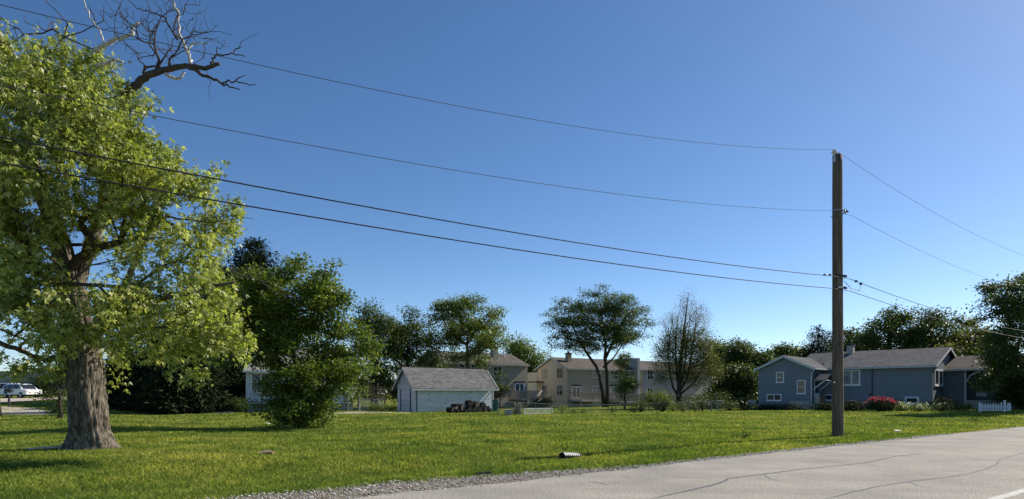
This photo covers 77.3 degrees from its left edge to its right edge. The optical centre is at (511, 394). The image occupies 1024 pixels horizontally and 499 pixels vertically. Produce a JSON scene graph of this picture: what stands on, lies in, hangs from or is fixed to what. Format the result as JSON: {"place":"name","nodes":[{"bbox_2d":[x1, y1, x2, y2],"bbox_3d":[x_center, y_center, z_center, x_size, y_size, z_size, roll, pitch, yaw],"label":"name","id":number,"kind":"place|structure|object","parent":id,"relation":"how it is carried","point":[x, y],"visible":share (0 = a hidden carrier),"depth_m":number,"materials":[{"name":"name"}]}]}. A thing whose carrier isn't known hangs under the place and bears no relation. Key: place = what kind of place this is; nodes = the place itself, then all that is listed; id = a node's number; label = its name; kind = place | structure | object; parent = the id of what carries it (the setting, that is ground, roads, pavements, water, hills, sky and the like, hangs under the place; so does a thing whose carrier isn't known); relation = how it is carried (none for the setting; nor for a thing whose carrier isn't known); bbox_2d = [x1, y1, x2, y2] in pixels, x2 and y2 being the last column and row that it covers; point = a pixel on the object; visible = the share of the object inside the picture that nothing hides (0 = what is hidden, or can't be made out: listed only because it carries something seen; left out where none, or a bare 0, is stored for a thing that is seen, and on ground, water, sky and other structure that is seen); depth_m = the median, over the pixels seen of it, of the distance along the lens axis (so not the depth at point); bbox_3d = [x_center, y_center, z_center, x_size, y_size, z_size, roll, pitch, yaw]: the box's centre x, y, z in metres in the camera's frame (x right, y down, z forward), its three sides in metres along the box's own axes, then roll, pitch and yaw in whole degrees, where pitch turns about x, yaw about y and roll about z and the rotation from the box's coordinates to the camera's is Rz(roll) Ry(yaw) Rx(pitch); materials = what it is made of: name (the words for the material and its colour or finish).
{"place":"outdoors","nodes":[
{"label":"outdoors","id":0,"kind":"place"},
{"bbox_2d":[1,406,55,414],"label":"driveway","id":1,"kind":"structure","parent":0,"point":[32,410],"depth_m":52.36,"materials":[{"name":"concrete"}]},
{"bbox_2d":[0,397,64,401],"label":"parking lot","id":2,"kind":"structure","parent":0,"point":[15,399],"depth_m":67.75,"materials":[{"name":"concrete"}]},
{"bbox_2d":[333,410,397,413],"bbox_3d":[-11.342,1.578,58.553,6.470,0.129,15.145,0,0,0],"label":"garage apron","id":3,"kind":"object","parent":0,"point":[355,412],"visible":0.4,"depth_m":53.56,"materials":[{"name":"concrete"}]},
{"bbox_2d":[0,394,1023,498],"bbox_3d":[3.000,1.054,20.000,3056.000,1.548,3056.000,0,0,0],"label":"lawn","id":4,"kind":"structure","parent":0,"point":[478,443],"depth_m":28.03,"materials":[{"name":"green plant"}]},
{"bbox_2d":[4,389,13,406],"bbox_3d":[-45.598,0.336,58.000,0.640,1.669,0.320,0,0,0],"label":"mailbox","id":5,"kind":"object","parent":4,"relation":"on","point":[8,390],"visible":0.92,"depth_m":57.92,"materials":[{"name":"metal"}]},
{"bbox_2d":[0,384,41,397],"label":"parked car","id":6,"kind":"object","parent":4,"relation":"on","point":[21,391],"visible":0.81,"depth_m":72.26,"materials":[{"name":"white paint"}]},
{"bbox_2d":[0,368,67,395],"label":"industrial building","id":7,"kind":"structure","parent":4,"relation":"on","point":[23,381],"depth_m":150.00,"materials":[{"name":"grey"}]},
{"bbox_2d":[25,445,62,449],"bbox_3d":[-12.786,1.484,17.964,1.445,0.151,0.319,0,0,-25],"label":"fallen bark","id":8,"kind":"object","parent":4,"relation":"on","point":[51,447],"visible":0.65,"depth_m":17.88,"materials":[{"name":"grey wood"}]},
{"bbox_2d":[24,374,65,396],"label":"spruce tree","id":9,"kind":"object","parent":4,"relation":"on","point":[46,386],"visible":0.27,"depth_m":99.19,"materials":[{"name":"green plant"}]},
{"bbox_2d":[25,361,67,418],"bbox_3d":[-29.539,-0.505,41.425,3.762,4.335,3.207,0,0,-18],"label":"broadleaf tree","id":10,"kind":"object","parent":4,"relation":"on","point":[60,408],"visible":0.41,"depth_m":40.98,"materials":[{"name":"green plant"}]},
{"bbox_2d":[103,342,141,408],"bbox_3d":[-37.580,-1.706,62.107,6.839,7.705,7.545,0,0,-33],"label":"spruce tree","id":11,"kind":"object","parent":4,"relation":"on","point":[114,380],"visible":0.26,"depth_m":60.51,"materials":[{"name":"green plant"}]},
{"bbox_2d":[108,320,162,411],"bbox_3d":[-32.933,-2.350,59.977,8.814,9.424,8.987,0,0,0],"label":"spruce tree","id":12,"kind":"object","parent":4,"relation":"on","point":[124,401],"visible":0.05,"depth_m":58.03,"materials":[{"name":"green plant"}]},
{"bbox_2d":[0,0,295,449],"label":"maple tree","id":13,"kind":"object","parent":4,"relation":"on","point":[73,335],"visible":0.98,"depth_m":16.90,"materials":[{"name":"green plant"}]},
{"bbox_2d":[126,298,239,414],"bbox_3d":[-28.590,-3.502,55.958,9.561,11.685,9.358,0,0,35],"label":"spruce tree","id":14,"kind":"object","parent":4,"relation":"on","point":[164,396],"visible":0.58,"depth_m":54.13,"materials":[{"name":"green plant"}]},
{"bbox_2d":[162,261,264,401],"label":"spruce tree","id":15,"kind":"object","parent":4,"relation":"on","point":[222,308],"visible":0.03,"depth_m":66.75,"materials":[{"name":"green plant"}]},
{"bbox_2d":[217,321,245,399],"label":"spruce tree","id":16,"kind":"object","parent":4,"relation":"on","point":[235,369],"visible":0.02,"depth_m":65.22,"materials":[{"name":"green plant"}]},
{"bbox_2d":[220,374,243,397],"bbox_3d":[-30.386,-0.355,63.933,7.610,4.348,6.681,0,0,0],"label":"hedge","id":17,"kind":"object","parent":4,"relation":"on","point":[234,390],"visible":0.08,"depth_m":63.96,"materials":[{"name":"green plant"}]},
{"bbox_2d":[226,395,250,412],"bbox_3d":[-23.928,0.993,56.132,2.502,2.151,2.196,0,0,31],"label":"shrub","id":18,"kind":"object","parent":4,"relation":"on","point":[242,407],"visible":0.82,"depth_m":55.80,"materials":[{"name":"green plant"}]},
{"bbox_2d":[219,236,312,402],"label":"spruce tree","id":19,"kind":"object","parent":4,"relation":"on","point":[256,253],"visible":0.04,"depth_m":73.17,"materials":[{"name":"green plant"}]},
{"bbox_2d":[215,350,352,411],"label":"white house","id":20,"kind":"structure","parent":4,"relation":"on","point":[250,378],"depth_m":58.17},
{"bbox_2d":[249,372,272,392],"bbox_3d":[-22.806,-1.087,58.217,2.015,1.905,0.120,0,0,-14],"label":"window","id":21,"kind":"structure","parent":20,"relation":"in","point":[252,378],"depth_m":58.10,"materials":[{"name":"grey glass"}]},
{"bbox_2d":[196,251,388,427],"bbox_3d":[-10.476,-2.647,32.249,9.361,8.850,6.968,0,0,0],"label":"shrubby tree","id":22,"kind":"object","parent":4,"relation":"on","point":[283,331],"visible":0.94,"depth_m":30.90,"materials":[{"name":"green plant"}]},
{"bbox_2d":[344,394,359,410],"bbox_3d":[-15.003,0.759,59.926,1.509,1.819,0.200,0,0,-2],"label":"rail fence","id":23,"kind":"object","parent":4,"relation":"on","point":[348,405],"visible":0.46,"depth_m":59.89,"materials":[{"name":"grey wood"}]},
{"bbox_2d":[3,362,716,398],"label":"distant woods","id":24,"kind":"object","parent":4,"relation":"on","point":[396,375],"depth_m":181.95,"materials":[{"name":"green plant"}]},
{"bbox_2d":[358,385,386,410],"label":"garden deck","id":25,"kind":"structure","parent":4,"relation":"on","point":[384,398],"depth_m":63.10,"materials":[{"name":"brown wood"}]},
{"bbox_2d":[365,403,381,410],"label":"garden plant","id":26,"kind":"object","parent":4,"relation":"on","point":[372,408],"visible":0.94,"depth_m":60.78,"materials":[{"name":"green plant"}]},
{"bbox_2d":[345,296,408,409],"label":"broadleaf tree","id":27,"kind":"object","parent":4,"relation":"on","point":[381,321],"visible":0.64,"depth_m":69.28,"materials":[{"name":"green plant"}]},
{"bbox_2d":[384,403,397,410],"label":"garden plant","id":28,"kind":"object","parent":4,"relation":"on","point":[391,408],"visible":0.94,"depth_m":60.93,"materials":[{"name":"green plant"}]},
{"bbox_2d":[361,303,455,404],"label":"broadleaf tree","id":29,"kind":"object","parent":4,"relation":"on","point":[409,336],"visible":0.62,"depth_m":71.94,"materials":[{"name":"green plant"}]},
{"bbox_2d":[392,367,498,411],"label":"garage","id":30,"kind":"structure","parent":4,"relation":"on","point":[420,389],"depth_m":60.08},
{"bbox_2d":[400,389,410,411],"bbox_3d":[-9.828,0.651,59.086,0.060,2.250,1.903,0,0,-38],"label":"door","id":31,"kind":"structure","parent":30,"relation":"in","point":[405,395],"depth_m":59.09,"materials":[{"name":"metal"}]},
{"bbox_2d":[411,291,513,368],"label":"broadleaf tree","id":32,"kind":"object","parent":4,"relation":"on","point":[453,334],"visible":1,"depth_m":69.01,"materials":[{"name":"green plant"}]},
{"bbox_2d":[465,407,472,411],"bbox_3d":[-3.909,1.367,57.544,0.555,0.549,0.795,0,0,-26],"label":"log","id":33,"kind":"object","parent":4,"relation":"on","point":[469,409],"visible":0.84,"depth_m":57.20,"materials":[{"name":"brown wood"}]},
{"bbox_2d":[465,400,473,406],"bbox_3d":[-3.847,0.820,57.590,0.613,0.625,0.828,0,0,-26],"label":"log","id":34,"kind":"object","parent":33,"relation":"on","point":[469,403],"visible":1,"depth_m":57.25,"materials":[{"name":"brown wood"}]},
{"bbox_2d":[416,346,545,406],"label":"townhouse","id":35,"kind":"structure","parent":4,"relation":"on","point":[514,368],"depth_m":81.35,"materials":[{"name":"beige"}]},
{"bbox_2d":[493,366,501,375],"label":"window","id":36,"kind":"structure","parent":35,"relation":"in","point":[498,367],"depth_m":80.31,"materials":[{"name":"black glass"}]},
{"bbox_2d":[515,383,524,391],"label":"window","id":37,"kind":"structure","parent":35,"relation":"in","point":[518,386],"depth_m":82.22,"materials":[{"name":"white glass"}]},
{"bbox_2d":[492,400,497,411],"bbox_3d":[-1.565,1.065,59.635,0.580,1.088,0.670,0,0,0],"label":"wheelie bin","id":38,"kind":"object","parent":4,"relation":"on","point":[495,404],"visible":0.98,"depth_m":59.37,"materials":[{"name":"green plastic"}]},
{"bbox_2d":[492,368,514,407],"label":"broadleaf tree","id":39,"kind":"object","parent":4,"relation":"on","point":[503,388],"visible":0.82,"depth_m":71.08,"materials":[{"name":"green plant"}]},
{"bbox_2d":[514,402,524,414],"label":"shrub","id":40,"kind":"object","parent":4,"relation":"on","point":[518,408],"visible":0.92,"depth_m":51.34,"materials":[{"name":"green plant"}]},
{"bbox_2d":[499,330,554,372],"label":"broadleaf tree","id":41,"kind":"object","parent":4,"relation":"on","point":[521,350],"visible":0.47,"depth_m":127.08,"materials":[{"name":"green plant"}]},
{"bbox_2d":[526,399,545,407],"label":"shrub","id":42,"kind":"object","parent":4,"relation":"on","point":[534,401],"visible":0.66,"depth_m":73.65,"materials":[{"name":"green plant"}]},
{"bbox_2d":[523,408,552,413],"bbox_3d":[2.166,1.368,52.565,3.304,0.462,0.070,0,0,-42],"label":"lattice panel","id":43,"kind":"object","parent":4,"relation":"on","point":[541,410],"visible":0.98,"depth_m":52.62,"materials":[{"name":"white paint"}]},
{"bbox_2d":[534,394,554,407],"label":"shrub","id":44,"kind":"object","parent":4,"relation":"on","point":[545,401],"visible":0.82,"depth_m":73.73,"materials":[{"name":"green plant"}]},
{"bbox_2d":[559,452,582,458],"bbox_3d":[1.667,1.750,18.072,0.220,0.301,0.968,0,0,38],"label":"culvert pipe","id":45,"kind":"object","parent":4,"relation":"on","point":[565,455],"visible":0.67,"depth_m":17.87,"materials":[{"name":"silver metal"}]},
{"bbox_2d":[527,351,654,406],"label":"townhouse","id":46,"kind":"structure","parent":4,"relation":"on","point":[570,380],"depth_m":85.60,"materials":[{"name":"beige"}]},
{"bbox_2d":[557,368,562,377],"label":"window","id":47,"kind":"structure","parent":46,"relation":"in","point":[559,370],"depth_m":84.26,"materials":[{"name":"grey"}]},
{"bbox_2d":[557,385,562,394],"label":"window","id":48,"kind":"structure","parent":46,"relation":"in","point":[559,387],"depth_m":84.26,"materials":[{"name":"grey glass"}]},
{"bbox_2d":[572,386,580,397],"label":"window","id":49,"kind":"structure","parent":46,"relation":"in","point":[574,388],"depth_m":83.74,"materials":[{"name":"white paint"}]},
{"bbox_2d":[610,371,617,379],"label":"window","id":50,"kind":"structure","parent":46,"relation":"in","point":[611,372],"depth_m":87.44,"materials":[{"name":"grey glass"}]},
{"bbox_2d":[538,283,659,406],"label":"locust tree","id":51,"kind":"object","parent":4,"relation":"on","point":[619,334],"visible":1,"depth_m":79.89,"materials":[{"name":"green plant"}]},
{"bbox_2d":[498,399,724,413],"bbox_3d":[9.689,1.140,56.374,23.072,1.446,1.310,0,0,-21],"label":"chain link fence","id":52,"kind":"object","parent":4,"relation":"on","point":[716,400],"visible":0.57,"depth_m":56.41,"materials":[{"name":"metal"}]},
{"bbox_2d":[606,351,641,409],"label":"columnar tree","id":53,"kind":"object","parent":4,"relation":"on","point":[625,384],"visible":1,"depth_m":67.60,"materials":[{"name":"green plant"}]},
{"bbox_2d":[633,398,651,411],"bbox_3d":[11.389,1.011,55.949,1.843,1.355,1.787,0,0,0],"label":"shrub","id":54,"kind":"object","parent":4,"relation":"on","point":[641,406],"visible":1,"depth_m":55.84,"materials":[{"name":"green plant"}]},
{"bbox_2d":[635,386,674,409],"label":"shrub","id":55,"kind":"object","parent":4,"relation":"on","point":[656,396],"visible":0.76,"depth_m":65.69,"materials":[{"name":"green plant"}]},
{"bbox_2d":[653,398,672,411],"bbox_3d":[13.358,0.956,56.529,1.900,1.568,1.599,0,0,0],"label":"shrub","id":56,"kind":"object","parent":4,"relation":"on","point":[663,406],"visible":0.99,"depth_m":56.41,"materials":[{"name":"green plant"}]},
{"bbox_2d":[640,361,711,403],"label":"townhouse","id":57,"kind":"structure","parent":4,"relation":"on","point":[646,381],"depth_m":93.59,"materials":[{"name":"grey"}]},
{"bbox_2d":[677,402,689,411],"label":"shrub","id":58,"kind":"object","parent":4,"relation":"on","point":[681,408],"visible":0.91,"depth_m":57.42,"materials":[{"name":"green plant"}]},
{"bbox_2d":[643,284,730,408],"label":"sparse tree","id":59,"kind":"object","parent":4,"relation":"on","point":[690,343],"visible":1,"depth_m":71.62,"materials":[{"name":"green plant"}]},
{"bbox_2d":[675,395,710,409],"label":"shrub","id":60,"kind":"object","parent":4,"relation":"on","point":[695,400],"visible":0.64,"depth_m":65.87,"materials":[{"name":"green plant"}]},
{"bbox_2d":[696,336,732,375],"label":"broadleaf tree","id":61,"kind":"object","parent":4,"relation":"on","point":[717,350],"visible":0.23,"depth_m":90.25,"materials":[{"name":"green plant"}]},
{"bbox_2d":[698,389,734,408],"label":"shrub","id":62,"kind":"object","parent":4,"relation":"on","point":[720,395],"visible":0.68,"depth_m":69.85,"materials":[{"name":"green plant"}]},
{"bbox_2d":[692,360,757,407],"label":"broadleaf tree","id":63,"kind":"object","parent":4,"relation":"on","point":[741,383],"visible":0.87,"depth_m":73.08,"materials":[{"name":"green plant"}]},
{"bbox_2d":[718,398,739,410],"bbox_3d":[20.286,1.098,60.047,2.378,1.578,1.890,0,0,0],"label":"shrub","id":64,"kind":"object","parent":4,"relation":"on","point":[730,407],"visible":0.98,"depth_m":59.88,"materials":[{"name":"green plant"}]},
{"bbox_2d":[715,335,761,395],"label":"broadleaf tree","id":65,"kind":"object","parent":4,"relation":"on","point":[739,351],"visible":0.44,"depth_m":85.73,"materials":[{"name":"green plant"}]},
{"bbox_2d":[731,430,751,437],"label":"weed","id":66,"kind":"object","parent":4,"relation":"on","point":[743,434],"visible":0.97,"depth_m":23.80,"materials":[{"name":"green plant"}]},
{"bbox_2d":[733,401,755,409],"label":"shrub","id":67,"kind":"object","parent":4,"relation":"on","point":[745,407],"visible":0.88,"depth_m":61.87,"materials":[{"name":"green plant"}]},
{"bbox_2d":[722,345,779,403],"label":"broadleaf tree","id":68,"kind":"object","parent":4,"relation":"on","point":[764,357],"visible":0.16,"depth_m":85.29,"materials":[{"name":"green plant"}]},
{"bbox_2d":[751,402,783,409],"bbox_3d":[24.358,1.283,61.003,2.945,1.304,2.482,0,0,9],"label":"foundation planting","id":69,"kind":"object","parent":4,"relation":"on","point":[766,407],"visible":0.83,"depth_m":60.69,"materials":[{"name":"green plant"}]},
{"bbox_2d":[765,340,814,356],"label":"broadleaf tree","id":70,"kind":"object","parent":4,"relation":"on","point":[789,350],"visible":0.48,"depth_m":89.62,"materials":[{"name":"green plant"}]},
{"bbox_2d":[770,401,809,409],"bbox_3d":[26.070,1.250,60.074,3.541,1.513,3.073,0,0,35],"label":"foundation planting","id":71,"kind":"object","parent":4,"relation":"on","point":[788,407],"visible":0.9,"depth_m":59.47,"materials":[{"name":"green plant"}]},
{"bbox_2d":[802,324,831,357],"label":"broadleaf tree","id":72,"kind":"object","parent":4,"relation":"on","point":[816,347],"visible":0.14,"depth_m":87.70,"materials":[{"name":"green plant"}]},
{"bbox_2d":[809,400,831,410],"bbox_3d":[27.820,1.203,57.005,2.281,1.471,2.179,0,0,-27],"label":"foundation planting","id":73,"kind":"object","parent":4,"relation":"on","point":[823,407],"visible":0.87,"depth_m":56.83,"materials":[{"name":"green plant"}]},
{"bbox_2d":[831,149,848,435],"bbox_3d":[12.560,-3.701,24.555,0.747,11.265,0.511,0,0,0],"label":"utility pole","id":74,"kind":"object","parent":4,"relation":"on","point":[837,326],"visible":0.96,"depth_m":24.44,"materials":[{"name":"brown wood"}]},
{"bbox_2d":[0,162,1020,337],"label":"power line","id":75,"kind":"object","parent":74,"relation":"attached to","point":[406,232],"visible":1,"depth_m":12.47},
{"bbox_2d":[0,4,1021,254],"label":"power line","id":76,"kind":"object","parent":74,"relation":"attached to","point":[410,96],"visible":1,"depth_m":12.84,"materials":[{"name":"rubber"}]},
{"bbox_2d":[0,85,1021,288],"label":"power line","id":77,"kind":"object","parent":74,"relation":"attached to","point":[414,163],"visible":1,"depth_m":12.71,"materials":[{"name":"rubber"}]},
{"bbox_2d":[0,136,1022,330],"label":"power line","id":78,"kind":"object","parent":74,"relation":"attached to","point":[860,283],"visible":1,"depth_m":12.65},
{"bbox_2d":[828,429,857,434],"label":"weed","id":79,"kind":"object","parent":4,"relation":"on","point":[845,432],"visible":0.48,"depth_m":25.23,"materials":[{"name":"green plant"}]},
{"bbox_2d":[844,398,868,410],"bbox_3d":[28.995,1.052,54.471,2.584,1.472,2.601,0,0,24],"label":"foundation planting","id":80,"kind":"object","parent":4,"relation":"on","point":[852,406],"visible":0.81,"depth_m":54.27,"materials":[{"name":"green plant"}]},
{"bbox_2d":[826,326,889,351],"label":"broadleaf tree","id":81,"kind":"object","parent":4,"relation":"on","point":[847,335],"visible":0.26,"depth_m":91.25,"materials":[{"name":"green plant"}]},
{"bbox_2d":[862,395,902,411],"bbox_3d":[30.352,0.814,52.529,3.001,1.699,2.715,0,0,0],"label":"peony bush","id":82,"kind":"object","parent":4,"relation":"on","point":[886,404],"visible":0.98,"depth_m":52.20,"materials":[{"name":"pink plant"}]},
{"bbox_2d":[845,299,921,350],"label":"broadleaf tree","id":83,"kind":"object","parent":4,"relation":"on","point":[892,320],"visible":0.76,"depth_m":86.58,"materials":[{"name":"green plant"}]},
{"bbox_2d":[753,343,1023,408],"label":"blue house","id":84,"kind":"structure","parent":4,"relation":"on","point":[920,375],"depth_m":61.77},
{"bbox_2d":[767,394,781,400],"bbox_3d":[26.431,0.309,64.552,0.075,0.673,1.485,0,0,-45],"label":"window","id":85,"kind":"structure","parent":84,"relation":"in","point":[770,397],"depth_m":64.53,"materials":[{"name":"white paint"}]},
{"bbox_2d":[776,372,783,382],"bbox_3d":[26.861,-1.711,64.123,0.075,1.069,0.799,0,0,-45],"label":"window","id":86,"kind":"structure","parent":84,"relation":"in","point":[779,375],"depth_m":64.11,"materials":[{"name":"white glass"}]},
{"bbox_2d":[797,380,805,393],"bbox_3d":[28.324,-0.731,62.660,0.075,1.358,0.839,0,0,-45],"label":"window","id":87,"kind":"structure","parent":84,"relation":"in","point":[801,384],"depth_m":62.66,"materials":[{"name":"white glass"}]},
{"bbox_2d":[814,381,819,401],"bbox_3d":[29.948,-0.314,62.818,1.201,2.200,0.132,0,0,-45],"label":"door","id":88,"kind":"structure","parent":84,"relation":"in","point":[816,391],"depth_m":62.72,"materials":[{"name":"white paint"}]},
{"bbox_2d":[844,370,860,385],"bbox_3d":[33.211,-1.603,62.691,1.767,1.602,0.120,0,0,45],"label":"window","id":89,"kind":"structure","parent":84,"relation":"in","point":[851,377],"depth_m":62.63,"materials":[{"name":"grey glass"}]},
{"bbox_2d":[905,397,918,404],"bbox_3d":[36.880,0.584,59.021,0.120,0.724,1.235,0,0,-45],"label":"window","id":90,"kind":"structure","parent":84,"relation":"in","point":[913,399],"depth_m":59.02,"materials":[{"name":"white paint"}]},
{"bbox_2d":[934,369,943,386],"bbox_3d":[39.622,-1.529,59.371,3.350,1.594,0.120,0,0,-45],"label":"window","id":91,"kind":"structure","parent":84,"relation":"in","point":[938,373],"depth_m":59.34,"materials":[{"name":"white paint"}]},
{"bbox_2d":[894,402,916,410],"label":"flower bed plant","id":92,"kind":"object","parent":4,"relation":"on","point":[903,408],"visible":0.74,"depth_m":52.72,"materials":[{"name":"green plant"}]},
{"bbox_2d":[906,402,930,410],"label":"flower bed plant","id":93,"kind":"object","parent":4,"relation":"on","point":[922,408],"visible":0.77,"depth_m":52.82,"materials":[{"name":"green plant"}]},
{"bbox_2d":[894,304,981,348],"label":"broadleaf tree","id":94,"kind":"object","parent":4,"relation":"on","point":[924,328],"visible":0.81,"depth_m":83.91,"materials":[{"name":"green plant"}]},
{"bbox_2d":[928,401,953,410],"bbox_3d":[35.362,1.058,52.969,2.584,1.113,2.168,0,0,0],"label":"flower bed plant","id":95,"kind":"object","parent":4,"relation":"on","point":[946,406],"visible":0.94,"depth_m":52.80,"materials":[{"name":"green plant"}]},
{"bbox_2d":[925,394,962,408],"bbox_3d":[36.994,0.809,54.983,2.655,1.627,2.651,0,0,-21],"label":"foundation planting","id":96,"kind":"object","parent":4,"relation":"on","point":[944,400],"visible":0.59,"depth_m":54.76,"materials":[{"name":"green plant"}]},
{"bbox_2d":[948,401,973,409],"bbox_3d":[37.793,1.015,54.037,2.138,1.150,2.042,0,0,42],"label":"flower bed plant","id":97,"kind":"object","parent":4,"relation":"on","point":[958,407],"visible":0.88,"depth_m":53.82,"materials":[{"name":"green plant"}]},
{"bbox_2d":[932,321,1013,355],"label":"broadleaf tree","id":98,"kind":"object","parent":4,"relation":"on","point":[964,341],"visible":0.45,"depth_m":80.14,"materials":[{"name":"green plant"}]},
{"bbox_2d":[960,271,1023,408],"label":"maple tree","id":99,"kind":"object","parent":4,"relation":"on","point":[1008,362],"visible":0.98,"depth_m":51.15,"materials":[{"name":"green plant"}]},
{"bbox_2d":[978,400,1010,411],"bbox_3d":[37.613,0.979,49.735,2.335,1.025,0.500,0,0,9],"label":"picket fence","id":100,"kind":"object","parent":4,"relation":"on","point":[1004,406],"visible":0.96,"depth_m":49.60,"materials":[{"name":"white paint"}]},
{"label":"log","id":101,"kind":"object","parent":4,"relation":"on","visible":0},
{"bbox_2d":[451,404,465,411],"bbox_3d":[-4.824,1.192,57.209,1.235,0.697,0.676,0,0,35],"label":"log","id":102,"kind":"object","parent":101,"relation":"on","point":[462,407],"visible":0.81,"depth_m":56.89,"materials":[{"name":"brown wood"}]},
{"bbox_2d":[0,0,1023,393],"label":"sky","id":103,"kind":"structure","parent":0,"point":[926,97],"materials":[{"name":"blue"}]},
{"bbox_2d":[225,426,1023,498],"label":"gravel shoulder","id":104,"kind":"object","parent":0,"point":[406,490],"visible":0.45,"depth_m":11.11},
{"bbox_2d":[186,434,951,498],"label":"gravel stones","id":105,"kind":"object","parent":104,"relation":"on","point":[449,481],"visible":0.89,"depth_m":11.99,"materials":[{"name":"grey gravel"}]},
{"bbox_2d":[352,427,1023,498],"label":"road","id":106,"kind":"structure","parent":0,"point":[988,464],"depth_m":12.31,"materials":[{"name":"concrete"}]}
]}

